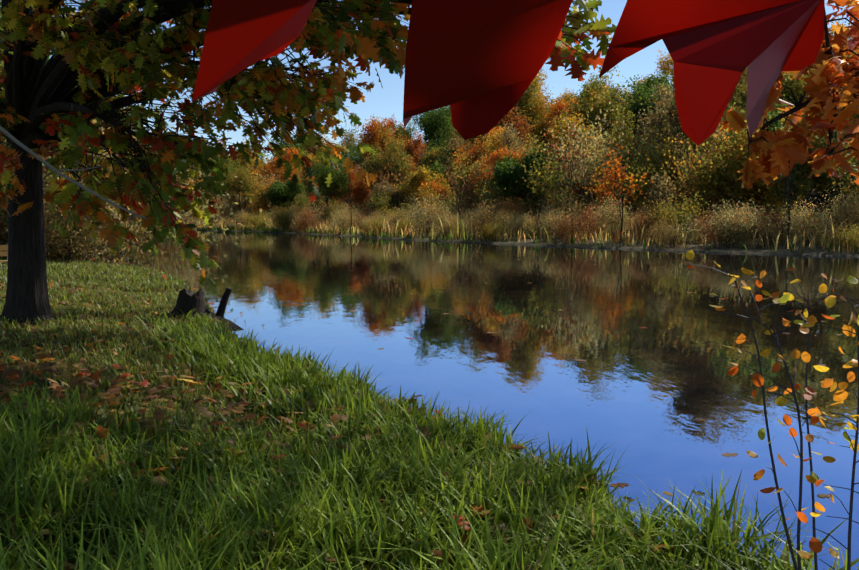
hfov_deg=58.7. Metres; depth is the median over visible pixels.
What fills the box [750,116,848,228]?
tree
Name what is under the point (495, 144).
tree
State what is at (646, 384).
pond
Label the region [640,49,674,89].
tree
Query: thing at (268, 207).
tree
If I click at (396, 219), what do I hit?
bank shrub
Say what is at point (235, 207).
hill shrub
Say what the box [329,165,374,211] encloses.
tree
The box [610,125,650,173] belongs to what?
hill shrub
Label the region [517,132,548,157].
hill shrub
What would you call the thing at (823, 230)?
bank shrub
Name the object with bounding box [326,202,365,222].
bank shrub
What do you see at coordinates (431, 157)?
tree
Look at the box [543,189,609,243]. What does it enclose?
bank shrub
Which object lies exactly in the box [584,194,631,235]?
bank shrub
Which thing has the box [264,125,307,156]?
tree
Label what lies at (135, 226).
bank shrub
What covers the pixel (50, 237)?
bank shrub
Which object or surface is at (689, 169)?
hill shrub
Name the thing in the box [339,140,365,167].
tree
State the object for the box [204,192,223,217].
tree
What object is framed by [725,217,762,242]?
bank shrub
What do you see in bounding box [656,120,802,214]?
hill shrub
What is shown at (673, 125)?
tree
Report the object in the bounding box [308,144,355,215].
tree
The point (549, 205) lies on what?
bank shrub
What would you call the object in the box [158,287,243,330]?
tree stump
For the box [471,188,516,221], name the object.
bank shrub
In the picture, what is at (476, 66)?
oak tree
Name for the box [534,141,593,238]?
bare tree
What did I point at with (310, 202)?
hill shrub
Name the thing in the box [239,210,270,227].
bank shrub
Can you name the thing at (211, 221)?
bank shrub
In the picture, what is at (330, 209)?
bank shrub
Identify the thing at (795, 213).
bank shrub
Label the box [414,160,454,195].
tree
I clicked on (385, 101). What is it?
sky
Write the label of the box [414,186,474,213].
hill shrub
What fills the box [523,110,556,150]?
tree
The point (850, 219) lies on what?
bank shrub
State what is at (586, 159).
tree
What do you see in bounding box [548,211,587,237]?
bank shrub
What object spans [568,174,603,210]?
bush
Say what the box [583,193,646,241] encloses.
bank shrub
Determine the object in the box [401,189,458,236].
bank shrub
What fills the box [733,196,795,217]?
hill shrub
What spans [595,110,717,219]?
hill shrub
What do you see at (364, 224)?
bank shrub
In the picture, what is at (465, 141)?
tree
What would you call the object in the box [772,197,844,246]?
bank shrub
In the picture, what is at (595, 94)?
tree
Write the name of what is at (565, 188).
hill shrub
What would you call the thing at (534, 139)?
hill shrub
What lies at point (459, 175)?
hill shrub
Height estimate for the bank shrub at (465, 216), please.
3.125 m
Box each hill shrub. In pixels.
[211,174,252,217]
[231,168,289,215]
[242,170,272,215]
[272,186,332,216]
[314,196,336,213]
[316,170,368,216]
[322,154,371,215]
[333,186,374,216]
[356,147,411,213]
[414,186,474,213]
[423,149,459,199]
[439,148,483,212]
[445,146,523,214]
[446,188,470,208]
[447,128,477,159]
[455,135,492,202]
[498,159,566,227]
[517,129,552,165]
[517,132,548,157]
[527,121,552,152]
[530,162,619,209]
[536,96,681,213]
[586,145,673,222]
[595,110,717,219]
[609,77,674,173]
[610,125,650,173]
[635,110,728,178]
[640,128,687,166]
[644,110,809,224]
[646,106,732,161]
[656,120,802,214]
[663,112,733,232]
[722,74,808,198]
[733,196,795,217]
[791,77,856,195]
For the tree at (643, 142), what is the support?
on the ground at (756, 249)
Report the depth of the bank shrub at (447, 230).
72.61 m
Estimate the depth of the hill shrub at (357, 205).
119.72 m
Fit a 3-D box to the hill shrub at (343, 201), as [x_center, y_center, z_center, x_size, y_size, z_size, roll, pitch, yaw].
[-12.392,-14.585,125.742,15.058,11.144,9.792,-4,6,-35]
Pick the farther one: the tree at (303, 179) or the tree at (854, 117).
the tree at (303, 179)
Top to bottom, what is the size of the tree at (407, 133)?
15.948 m
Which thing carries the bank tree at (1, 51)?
on the ground at (756, 249)
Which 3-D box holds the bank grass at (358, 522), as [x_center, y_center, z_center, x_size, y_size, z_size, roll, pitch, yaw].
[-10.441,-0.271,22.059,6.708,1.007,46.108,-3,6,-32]
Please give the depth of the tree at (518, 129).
141.58 m
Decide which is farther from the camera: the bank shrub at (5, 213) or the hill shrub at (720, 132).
the hill shrub at (720, 132)
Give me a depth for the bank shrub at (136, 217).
41.34 m
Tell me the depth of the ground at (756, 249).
47.34 m
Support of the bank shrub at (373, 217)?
on the ground at (756, 249)
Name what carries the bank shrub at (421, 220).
on the ground at (756, 249)
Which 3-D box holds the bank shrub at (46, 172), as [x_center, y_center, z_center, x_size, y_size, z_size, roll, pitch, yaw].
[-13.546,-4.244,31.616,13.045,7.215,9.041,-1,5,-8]
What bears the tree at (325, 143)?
on the ground at (756, 249)
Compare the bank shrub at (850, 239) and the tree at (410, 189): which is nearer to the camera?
the bank shrub at (850, 239)
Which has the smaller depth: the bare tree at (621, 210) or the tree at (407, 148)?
the bare tree at (621, 210)
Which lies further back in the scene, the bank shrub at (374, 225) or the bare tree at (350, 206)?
the bare tree at (350, 206)
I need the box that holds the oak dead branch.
[0,41,147,218]
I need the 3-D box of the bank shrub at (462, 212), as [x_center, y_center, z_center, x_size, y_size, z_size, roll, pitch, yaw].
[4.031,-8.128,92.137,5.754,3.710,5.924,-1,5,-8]
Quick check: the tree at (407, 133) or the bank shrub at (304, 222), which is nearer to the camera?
the bank shrub at (304, 222)
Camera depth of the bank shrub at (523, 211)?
82.21 m
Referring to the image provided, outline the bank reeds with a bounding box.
[1,213,858,261]
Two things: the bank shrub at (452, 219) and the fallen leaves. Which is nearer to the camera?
the fallen leaves
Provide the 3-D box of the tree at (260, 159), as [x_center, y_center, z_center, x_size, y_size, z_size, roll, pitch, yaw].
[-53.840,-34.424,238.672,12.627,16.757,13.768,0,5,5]
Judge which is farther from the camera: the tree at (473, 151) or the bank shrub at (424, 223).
the tree at (473, 151)
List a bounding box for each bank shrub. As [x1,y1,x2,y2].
[0,88,168,262]
[0,120,261,266]
[0,121,152,257]
[0,162,97,256]
[0,174,131,259]
[44,201,116,262]
[91,127,153,254]
[99,124,172,249]
[99,203,153,245]
[118,204,159,245]
[174,132,220,228]
[183,179,220,228]
[200,214,221,228]
[222,209,249,222]
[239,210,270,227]
[255,218,270,230]
[265,200,302,231]
[270,211,296,225]
[286,201,313,216]
[289,213,319,230]
[291,197,323,232]
[317,196,347,223]
[318,203,336,222]
[325,208,359,233]
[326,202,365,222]
[346,208,366,229]
[357,209,389,232]
[357,217,378,232]
[358,204,380,217]
[361,213,394,235]
[380,202,411,228]
[382,208,410,232]
[396,213,414,234]
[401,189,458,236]
[406,205,435,233]
[432,208,452,232]
[433,198,467,220]
[433,219,456,237]
[435,211,464,235]
[448,207,481,217]
[451,211,476,227]
[455,191,501,237]
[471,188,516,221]
[477,220,506,240]
[481,206,524,237]
[488,208,537,238]
[498,207,518,232]
[505,195,538,220]
[519,211,551,236]
[532,191,577,219]
[532,208,574,240]
[537,204,574,218]
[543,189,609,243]
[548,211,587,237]
[555,190,599,229]
[570,211,593,236]
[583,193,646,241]
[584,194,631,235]
[605,203,655,237]
[620,201,672,239]
[626,193,655,228]
[637,189,709,241]
[643,198,680,219]
[648,216,692,247]
[670,190,776,248]
[684,200,745,245]
[688,189,733,231]
[696,193,758,239]
[703,198,779,239]
[707,223,724,241]
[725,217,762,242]
[736,218,797,247]
[754,200,795,236]
[759,201,814,242]
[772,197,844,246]
[777,201,833,239]
[802,215,839,243]
[806,184,858,245]
[819,190,857,217]
[821,187,858,225]
[825,223,858,252]
[828,172,858,238]
[832,196,858,234]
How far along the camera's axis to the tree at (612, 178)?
66.35 m
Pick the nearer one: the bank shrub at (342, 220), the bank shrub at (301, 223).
the bank shrub at (342, 220)
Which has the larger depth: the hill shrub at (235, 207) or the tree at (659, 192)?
the hill shrub at (235, 207)
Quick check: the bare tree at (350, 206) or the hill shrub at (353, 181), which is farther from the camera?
the hill shrub at (353, 181)
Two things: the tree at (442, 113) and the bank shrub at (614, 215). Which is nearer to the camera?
the bank shrub at (614, 215)
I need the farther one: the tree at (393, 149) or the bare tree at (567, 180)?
the tree at (393, 149)
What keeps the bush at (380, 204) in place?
on the ground at (756, 249)
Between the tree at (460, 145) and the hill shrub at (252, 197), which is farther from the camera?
the tree at (460, 145)
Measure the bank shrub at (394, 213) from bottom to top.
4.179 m
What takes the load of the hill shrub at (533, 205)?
on the ground at (756, 249)
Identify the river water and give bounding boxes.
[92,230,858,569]
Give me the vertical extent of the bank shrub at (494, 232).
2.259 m
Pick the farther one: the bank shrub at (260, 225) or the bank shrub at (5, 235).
the bank shrub at (260, 225)
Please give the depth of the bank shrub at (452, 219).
76.03 m
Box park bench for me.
[0,245,7,276]
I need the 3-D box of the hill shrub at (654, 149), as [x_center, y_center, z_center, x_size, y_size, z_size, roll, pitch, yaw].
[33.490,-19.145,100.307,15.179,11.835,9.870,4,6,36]
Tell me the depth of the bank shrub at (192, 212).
106.29 m
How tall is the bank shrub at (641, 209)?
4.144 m
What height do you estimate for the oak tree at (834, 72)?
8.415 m
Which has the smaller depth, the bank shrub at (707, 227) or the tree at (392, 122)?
the bank shrub at (707, 227)
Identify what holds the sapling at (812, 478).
on the ground at (756, 249)
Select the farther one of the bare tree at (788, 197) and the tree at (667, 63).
the tree at (667, 63)
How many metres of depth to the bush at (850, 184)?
50.21 m
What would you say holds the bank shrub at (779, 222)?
on the ground at (756, 249)
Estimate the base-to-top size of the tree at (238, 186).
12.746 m
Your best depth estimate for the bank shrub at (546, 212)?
78.02 m
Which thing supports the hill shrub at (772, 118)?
on the ground at (756, 249)
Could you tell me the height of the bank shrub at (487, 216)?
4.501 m
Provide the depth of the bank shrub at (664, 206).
70.19 m
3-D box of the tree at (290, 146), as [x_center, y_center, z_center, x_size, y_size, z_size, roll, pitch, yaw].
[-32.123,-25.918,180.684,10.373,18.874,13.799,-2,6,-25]
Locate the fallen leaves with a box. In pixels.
[0,254,840,569]
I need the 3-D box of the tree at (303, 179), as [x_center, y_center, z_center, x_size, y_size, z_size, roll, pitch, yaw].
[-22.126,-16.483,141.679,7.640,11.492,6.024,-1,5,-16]
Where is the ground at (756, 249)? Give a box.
[0,155,858,569]
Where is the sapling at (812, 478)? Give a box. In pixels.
[686,250,858,569]
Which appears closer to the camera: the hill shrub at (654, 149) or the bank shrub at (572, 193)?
the bank shrub at (572, 193)
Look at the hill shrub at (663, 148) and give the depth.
96.93 m
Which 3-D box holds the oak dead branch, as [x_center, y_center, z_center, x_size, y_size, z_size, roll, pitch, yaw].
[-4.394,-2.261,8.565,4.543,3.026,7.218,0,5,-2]
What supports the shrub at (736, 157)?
on the ground at (756, 249)
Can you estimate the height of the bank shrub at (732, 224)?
3.932 m
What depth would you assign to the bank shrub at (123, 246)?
32.56 m
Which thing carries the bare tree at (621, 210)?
on the ground at (756, 249)
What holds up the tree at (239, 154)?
on the ground at (756, 249)
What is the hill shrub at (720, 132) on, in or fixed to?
on the ground at (756, 249)
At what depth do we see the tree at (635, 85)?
173.48 m
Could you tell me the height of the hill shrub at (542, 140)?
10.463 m
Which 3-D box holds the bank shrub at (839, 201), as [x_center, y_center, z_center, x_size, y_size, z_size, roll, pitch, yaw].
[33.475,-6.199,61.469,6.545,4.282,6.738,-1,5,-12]
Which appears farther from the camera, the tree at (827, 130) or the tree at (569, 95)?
the tree at (569, 95)
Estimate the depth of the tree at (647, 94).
122.52 m
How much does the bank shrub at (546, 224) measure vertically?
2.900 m
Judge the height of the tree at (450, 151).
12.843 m
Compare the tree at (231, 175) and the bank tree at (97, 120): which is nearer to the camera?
the bank tree at (97, 120)
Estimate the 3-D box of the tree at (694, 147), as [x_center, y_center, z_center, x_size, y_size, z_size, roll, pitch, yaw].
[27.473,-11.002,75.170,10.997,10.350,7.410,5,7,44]
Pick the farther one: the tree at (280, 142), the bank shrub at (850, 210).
the tree at (280, 142)
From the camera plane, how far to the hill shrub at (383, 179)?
117.44 m
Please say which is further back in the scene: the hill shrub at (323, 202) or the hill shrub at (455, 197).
the hill shrub at (323, 202)
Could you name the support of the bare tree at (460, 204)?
on the ground at (756, 249)
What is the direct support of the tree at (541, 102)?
on the ground at (756, 249)
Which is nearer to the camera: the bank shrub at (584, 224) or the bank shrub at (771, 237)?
the bank shrub at (771, 237)
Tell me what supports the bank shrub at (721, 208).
on the ground at (756, 249)
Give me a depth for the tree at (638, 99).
110.77 m
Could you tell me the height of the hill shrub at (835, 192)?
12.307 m
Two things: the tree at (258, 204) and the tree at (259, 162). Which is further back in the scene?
the tree at (259, 162)
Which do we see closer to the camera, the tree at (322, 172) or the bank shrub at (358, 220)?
the bank shrub at (358, 220)
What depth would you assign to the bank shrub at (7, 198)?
30.93 m
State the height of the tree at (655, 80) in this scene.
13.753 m
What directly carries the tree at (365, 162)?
on the ground at (756, 249)
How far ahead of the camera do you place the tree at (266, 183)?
146.30 m
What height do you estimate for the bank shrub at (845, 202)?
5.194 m
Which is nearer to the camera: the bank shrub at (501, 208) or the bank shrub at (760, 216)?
the bank shrub at (760, 216)
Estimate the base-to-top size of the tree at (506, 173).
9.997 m
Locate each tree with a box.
[0,0,824,324]
[0,2,4,86]
[47,49,135,138]
[196,154,248,173]
[198,160,234,200]
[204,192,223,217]
[211,155,250,205]
[217,158,261,213]
[224,141,272,181]
[245,155,266,175]
[245,171,268,216]
[248,151,267,172]
[249,155,282,184]
[253,145,305,184]
[256,176,286,213]
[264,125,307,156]
[264,174,308,210]
[271,138,314,184]
[294,193,312,211]
[295,166,323,210]
[300,151,327,206]
[303,134,336,208]
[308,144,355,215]
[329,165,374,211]
[338,122,364,158]
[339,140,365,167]
[346,181,355,233]
[354,153,387,168]
[356,114,425,162]
[360,127,416,189]
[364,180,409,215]
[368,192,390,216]
[385,113,406,130]
[391,121,423,144]
[393,163,453,209]
[398,130,426,167]
[402,156,419,179]
[408,105,455,152]
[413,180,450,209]
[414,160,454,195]
[418,145,462,192]
[419,139,466,164]
[419,182,441,212]
[428,107,451,127]
[442,127,461,149]
[450,124,502,146]
[450,178,479,238]
[452,124,517,172]
[454,160,482,207]
[465,145,526,211]
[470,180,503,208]
[475,101,538,151]
[475,129,524,175]
[478,121,530,203]
[483,144,555,207]
[499,66,557,132]
[500,80,543,132]
[516,153,569,236]
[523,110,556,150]
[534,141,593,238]
[535,110,622,183]
[542,93,584,140]
[552,88,583,112]
[555,64,641,152]
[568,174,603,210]
[578,72,624,106]
[584,143,652,212]
[599,179,622,210]
[612,74,666,177]
[613,174,629,243]
[625,75,657,98]
[625,85,670,151]
[635,69,672,96]
[636,70,786,153]
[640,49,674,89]
[647,166,680,213]
[649,98,719,155]
[655,131,732,195]
[656,83,674,98]
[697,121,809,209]
[714,94,794,203]
[718,0,858,188]
[728,65,814,126]
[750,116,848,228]
[771,160,802,248]
[801,89,857,194]
[813,17,856,66]
[822,66,858,170]
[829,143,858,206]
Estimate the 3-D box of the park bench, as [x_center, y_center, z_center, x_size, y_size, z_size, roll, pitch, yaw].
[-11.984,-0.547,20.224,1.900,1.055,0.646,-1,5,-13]
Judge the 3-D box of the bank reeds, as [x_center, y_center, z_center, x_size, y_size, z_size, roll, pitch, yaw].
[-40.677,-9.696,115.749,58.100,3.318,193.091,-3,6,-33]
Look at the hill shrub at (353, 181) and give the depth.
129.58 m
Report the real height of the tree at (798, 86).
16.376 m
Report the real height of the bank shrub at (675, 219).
4.410 m
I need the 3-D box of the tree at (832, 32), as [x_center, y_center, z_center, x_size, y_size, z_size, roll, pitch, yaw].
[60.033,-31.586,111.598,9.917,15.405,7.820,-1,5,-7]
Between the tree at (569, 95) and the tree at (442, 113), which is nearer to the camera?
the tree at (569, 95)
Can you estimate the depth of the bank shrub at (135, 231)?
50.16 m
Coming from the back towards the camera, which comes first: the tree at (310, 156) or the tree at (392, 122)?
the tree at (392, 122)
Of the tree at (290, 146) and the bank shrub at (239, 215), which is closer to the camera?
the bank shrub at (239, 215)
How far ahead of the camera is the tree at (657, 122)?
86.36 m
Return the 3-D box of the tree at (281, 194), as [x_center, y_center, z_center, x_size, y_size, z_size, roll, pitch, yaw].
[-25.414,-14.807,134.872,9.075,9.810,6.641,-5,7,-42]
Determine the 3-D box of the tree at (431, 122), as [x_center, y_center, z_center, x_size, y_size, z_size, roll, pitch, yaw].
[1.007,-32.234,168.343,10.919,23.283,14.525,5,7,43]
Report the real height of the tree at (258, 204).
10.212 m
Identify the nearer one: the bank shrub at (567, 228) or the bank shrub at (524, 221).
the bank shrub at (567, 228)
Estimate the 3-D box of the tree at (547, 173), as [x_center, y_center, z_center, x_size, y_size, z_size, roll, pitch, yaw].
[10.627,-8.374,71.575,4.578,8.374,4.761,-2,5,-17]
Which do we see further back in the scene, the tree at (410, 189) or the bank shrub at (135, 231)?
the tree at (410, 189)
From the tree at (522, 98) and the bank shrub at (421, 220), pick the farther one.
the tree at (522, 98)
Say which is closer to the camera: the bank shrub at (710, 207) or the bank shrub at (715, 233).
the bank shrub at (715, 233)
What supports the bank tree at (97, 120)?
on the ground at (756, 249)
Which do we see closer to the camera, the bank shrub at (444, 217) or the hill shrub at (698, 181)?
the hill shrub at (698, 181)
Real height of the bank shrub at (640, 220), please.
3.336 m
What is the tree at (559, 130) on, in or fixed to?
on the ground at (756, 249)
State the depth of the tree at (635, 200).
71.96 m
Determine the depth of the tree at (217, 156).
201.69 m
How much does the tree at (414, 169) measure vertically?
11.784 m
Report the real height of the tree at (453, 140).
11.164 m
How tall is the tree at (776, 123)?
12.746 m
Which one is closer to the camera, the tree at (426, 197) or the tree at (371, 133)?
the tree at (426, 197)
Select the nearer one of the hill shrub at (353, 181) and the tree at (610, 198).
the tree at (610, 198)
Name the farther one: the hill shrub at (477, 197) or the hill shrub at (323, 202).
the hill shrub at (323, 202)
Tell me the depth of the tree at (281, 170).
162.35 m
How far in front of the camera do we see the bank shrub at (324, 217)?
116.31 m
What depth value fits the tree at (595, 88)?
154.61 m
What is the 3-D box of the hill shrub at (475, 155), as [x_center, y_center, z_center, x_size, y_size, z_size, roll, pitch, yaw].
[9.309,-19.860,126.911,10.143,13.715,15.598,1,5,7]
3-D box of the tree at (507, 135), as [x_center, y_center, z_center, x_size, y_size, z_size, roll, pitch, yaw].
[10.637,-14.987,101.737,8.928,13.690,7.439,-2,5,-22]
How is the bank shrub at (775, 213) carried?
on the ground at (756, 249)
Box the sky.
[0,0,858,162]
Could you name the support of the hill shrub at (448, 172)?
on the ground at (756, 249)
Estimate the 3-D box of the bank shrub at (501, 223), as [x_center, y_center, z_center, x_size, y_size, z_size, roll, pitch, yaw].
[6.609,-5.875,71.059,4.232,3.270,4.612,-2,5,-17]
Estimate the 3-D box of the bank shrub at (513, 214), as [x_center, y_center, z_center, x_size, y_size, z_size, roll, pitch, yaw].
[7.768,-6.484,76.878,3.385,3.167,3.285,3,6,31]
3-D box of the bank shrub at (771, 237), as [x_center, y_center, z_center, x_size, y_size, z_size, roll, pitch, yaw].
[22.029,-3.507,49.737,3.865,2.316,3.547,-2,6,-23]
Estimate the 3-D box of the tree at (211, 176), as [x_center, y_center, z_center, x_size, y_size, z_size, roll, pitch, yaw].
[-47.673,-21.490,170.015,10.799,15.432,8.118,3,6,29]
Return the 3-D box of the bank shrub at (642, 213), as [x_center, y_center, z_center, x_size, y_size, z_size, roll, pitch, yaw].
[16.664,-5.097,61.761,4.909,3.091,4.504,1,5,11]
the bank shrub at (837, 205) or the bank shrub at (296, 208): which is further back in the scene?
the bank shrub at (296, 208)
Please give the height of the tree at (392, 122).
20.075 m
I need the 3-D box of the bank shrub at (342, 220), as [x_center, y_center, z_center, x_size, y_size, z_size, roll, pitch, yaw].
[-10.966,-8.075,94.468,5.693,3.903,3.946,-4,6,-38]
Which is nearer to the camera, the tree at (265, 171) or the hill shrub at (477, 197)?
the hill shrub at (477, 197)
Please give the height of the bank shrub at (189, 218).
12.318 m
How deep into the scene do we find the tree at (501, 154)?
92.92 m
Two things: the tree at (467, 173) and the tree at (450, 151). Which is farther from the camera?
the tree at (450, 151)
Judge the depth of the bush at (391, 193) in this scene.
107.81 m
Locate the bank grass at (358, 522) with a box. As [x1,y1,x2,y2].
[0,256,858,569]
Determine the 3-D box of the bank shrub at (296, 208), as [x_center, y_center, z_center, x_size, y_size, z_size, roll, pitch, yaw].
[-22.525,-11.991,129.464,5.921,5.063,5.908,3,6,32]
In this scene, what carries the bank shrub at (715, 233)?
on the ground at (756, 249)
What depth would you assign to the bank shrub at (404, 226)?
81.32 m
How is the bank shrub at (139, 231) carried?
on the ground at (756, 249)
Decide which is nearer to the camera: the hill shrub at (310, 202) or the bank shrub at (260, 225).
the bank shrub at (260, 225)
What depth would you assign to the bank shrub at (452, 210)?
93.43 m
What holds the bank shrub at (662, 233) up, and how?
on the ground at (756, 249)
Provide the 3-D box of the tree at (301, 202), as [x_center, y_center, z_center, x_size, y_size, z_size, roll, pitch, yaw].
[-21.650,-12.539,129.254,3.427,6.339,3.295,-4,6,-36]
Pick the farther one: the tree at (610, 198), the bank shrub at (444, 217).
the bank shrub at (444, 217)
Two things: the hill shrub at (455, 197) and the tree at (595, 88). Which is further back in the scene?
the tree at (595, 88)
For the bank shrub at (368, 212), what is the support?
on the ground at (756, 249)
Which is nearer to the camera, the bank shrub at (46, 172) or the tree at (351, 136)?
the bank shrub at (46, 172)
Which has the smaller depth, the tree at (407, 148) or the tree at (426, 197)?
the tree at (426, 197)
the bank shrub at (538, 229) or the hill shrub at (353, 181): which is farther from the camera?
the hill shrub at (353, 181)
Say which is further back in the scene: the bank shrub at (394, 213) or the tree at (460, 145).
the tree at (460, 145)
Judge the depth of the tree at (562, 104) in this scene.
118.76 m
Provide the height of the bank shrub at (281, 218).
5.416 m
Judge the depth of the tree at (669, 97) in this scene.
131.69 m
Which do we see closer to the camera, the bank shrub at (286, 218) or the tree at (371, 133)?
the bank shrub at (286, 218)

